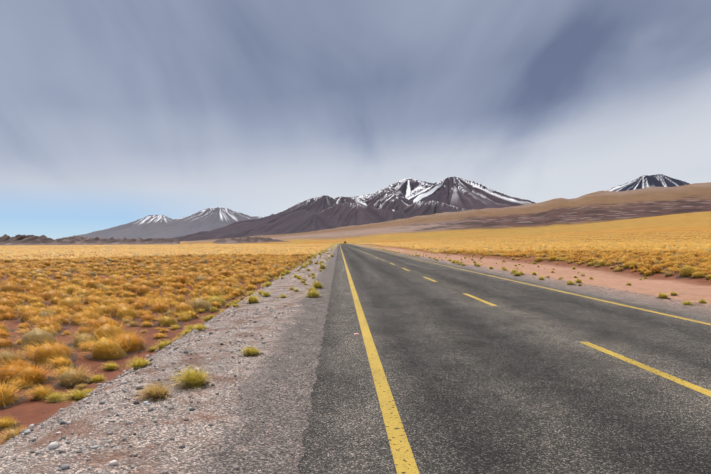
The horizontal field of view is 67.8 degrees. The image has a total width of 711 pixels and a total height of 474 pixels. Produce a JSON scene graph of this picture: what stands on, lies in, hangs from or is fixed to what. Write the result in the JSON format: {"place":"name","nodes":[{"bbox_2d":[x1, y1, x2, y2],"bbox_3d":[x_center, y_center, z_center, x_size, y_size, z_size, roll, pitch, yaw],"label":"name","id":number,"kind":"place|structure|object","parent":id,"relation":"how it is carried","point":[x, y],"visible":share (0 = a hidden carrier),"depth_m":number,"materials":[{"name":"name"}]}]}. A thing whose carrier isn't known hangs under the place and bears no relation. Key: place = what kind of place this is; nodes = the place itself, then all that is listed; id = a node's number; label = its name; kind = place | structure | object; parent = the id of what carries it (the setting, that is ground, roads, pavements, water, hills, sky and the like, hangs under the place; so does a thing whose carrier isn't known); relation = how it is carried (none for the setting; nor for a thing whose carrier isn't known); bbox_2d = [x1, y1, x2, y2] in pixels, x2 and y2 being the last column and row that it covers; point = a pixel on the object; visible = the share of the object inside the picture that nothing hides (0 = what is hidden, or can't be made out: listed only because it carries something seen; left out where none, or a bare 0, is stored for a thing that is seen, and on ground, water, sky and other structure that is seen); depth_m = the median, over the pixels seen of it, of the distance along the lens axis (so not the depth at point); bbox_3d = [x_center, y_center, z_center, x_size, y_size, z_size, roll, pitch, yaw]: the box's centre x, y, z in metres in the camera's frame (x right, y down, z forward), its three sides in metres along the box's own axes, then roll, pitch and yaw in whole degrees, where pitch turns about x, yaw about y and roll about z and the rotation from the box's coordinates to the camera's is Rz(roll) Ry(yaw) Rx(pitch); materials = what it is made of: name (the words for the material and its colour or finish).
{"place":"outdoors","nodes":[
{"label":"outdoors","id":0,"kind":"place"},
{"bbox_2d":[0,293,262,444],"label":"tussock grass","id":1,"kind":"structure","parent":0,"point":[17,372],"depth_m":11.25,"materials":[{"name":"yellow plant"}]},
{"bbox_2d":[71,206,262,239],"bbox_3d":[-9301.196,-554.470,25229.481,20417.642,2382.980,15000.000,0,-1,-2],"label":"mountain","id":2,"kind":"structure","parent":0,"point":[163,226],"depth_m":27506.31,"materials":[{"name":"grey stone"}]},
{"bbox_2d":[174,177,534,241],"bbox_3d":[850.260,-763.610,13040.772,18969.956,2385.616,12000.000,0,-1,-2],"label":"mountain","id":3,"kind":"structure","parent":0,"point":[406,198],"depth_m":13404.62,"materials":[{"name":"brown stone"}]},
{"bbox_2d":[0,182,710,473],"bbox_3d":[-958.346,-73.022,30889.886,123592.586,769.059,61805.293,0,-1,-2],"label":"ground","id":4,"kind":"structure","parent":0,"point":[267,446],"depth_m":9.58,"materials":[{"name":"grey gravel"}]},
{"bbox_2d":[0,234,290,244],"bbox_3d":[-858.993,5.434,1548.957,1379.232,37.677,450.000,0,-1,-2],"label":"lava rocks","id":5,"kind":"object","parent":4,"relation":"on","point":[19,239],"visible":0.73,"depth_m":1434.73,"materials":[{"name":"stone"}]},
{"bbox_2d":[0,256,675,473],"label":"roadside stones","id":6,"kind":"object","parent":4,"relation":"on","point":[52,445],"visible":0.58,"depth_m":5.70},
{"bbox_2d":[0,260,710,359],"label":"tussock grass","id":7,"kind":"structure","parent":4,"relation":"on","point":[70,297],"depth_m":23.56,"materials":[{"name":"yellow plant"}]},
{"bbox_2d":[0,247,710,283],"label":"tussock grass","id":8,"kind":"structure","parent":4,"relation":"on","point":[653,261],"depth_m":57.84,"materials":[{"name":"yellow plant"}]},
{"bbox_2d":[0,231,710,247],"bbox_3d":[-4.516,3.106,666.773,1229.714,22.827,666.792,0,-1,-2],"label":"tussock grass","id":9,"kind":"structure","parent":4,"relation":"on","point":[683,235],"depth_m":617.95,"materials":[{"name":"yellow plant"}]},
{"bbox_2d":[0,241,710,259],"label":"grass","id":10,"kind":"structure","parent":0,"point":[44,252],"depth_m":160.03,"materials":[{"name":"yellow plant"}]},
{"bbox_2d":[0,0,710,239],"label":"sky","id":11,"kind":"structure","parent":0,"point":[113,113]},
{"bbox_2d":[297,244,710,473],"bbox_3d":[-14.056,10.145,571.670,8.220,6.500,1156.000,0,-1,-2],"label":"road","id":12,"kind":"structure","parent":0,"point":[519,378],"depth_m":6.35,"materials":[{"name":"grey asphalt"}]},
{"bbox_2d":[340,246,419,473],"bbox_3d":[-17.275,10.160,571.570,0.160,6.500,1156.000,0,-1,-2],"label":"line","id":13,"kind":"object","parent":12,"relation":"on","point":[392,424],"visible":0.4,"depth_m":5.38,"materials":[{"name":"yellow paint"}]},
{"bbox_2d":[354,248,710,396],"bbox_3d":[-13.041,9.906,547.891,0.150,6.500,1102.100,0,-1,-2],"label":"dashes","id":14,"kind":"object","parent":12,"relation":"on","point":[678,380],"visible":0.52,"depth_m":6.96,"materials":[{"name":"yellow paint"}]},
{"bbox_2d":[367,248,710,324],"bbox_3d":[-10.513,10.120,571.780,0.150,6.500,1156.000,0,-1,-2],"label":"line","id":15,"kind":"object","parent":12,"relation":"on","point":[590,297],"visible":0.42,"depth_m":14.37,"materials":[{"name":"yellow paint"}]},
{"bbox_2d":[607,174,689,190],"bbox_3d":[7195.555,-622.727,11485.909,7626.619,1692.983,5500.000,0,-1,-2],"label":"mountain","id":16,"kind":"structure","parent":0,"point":[656,180],"depth_m":11909.87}
]}

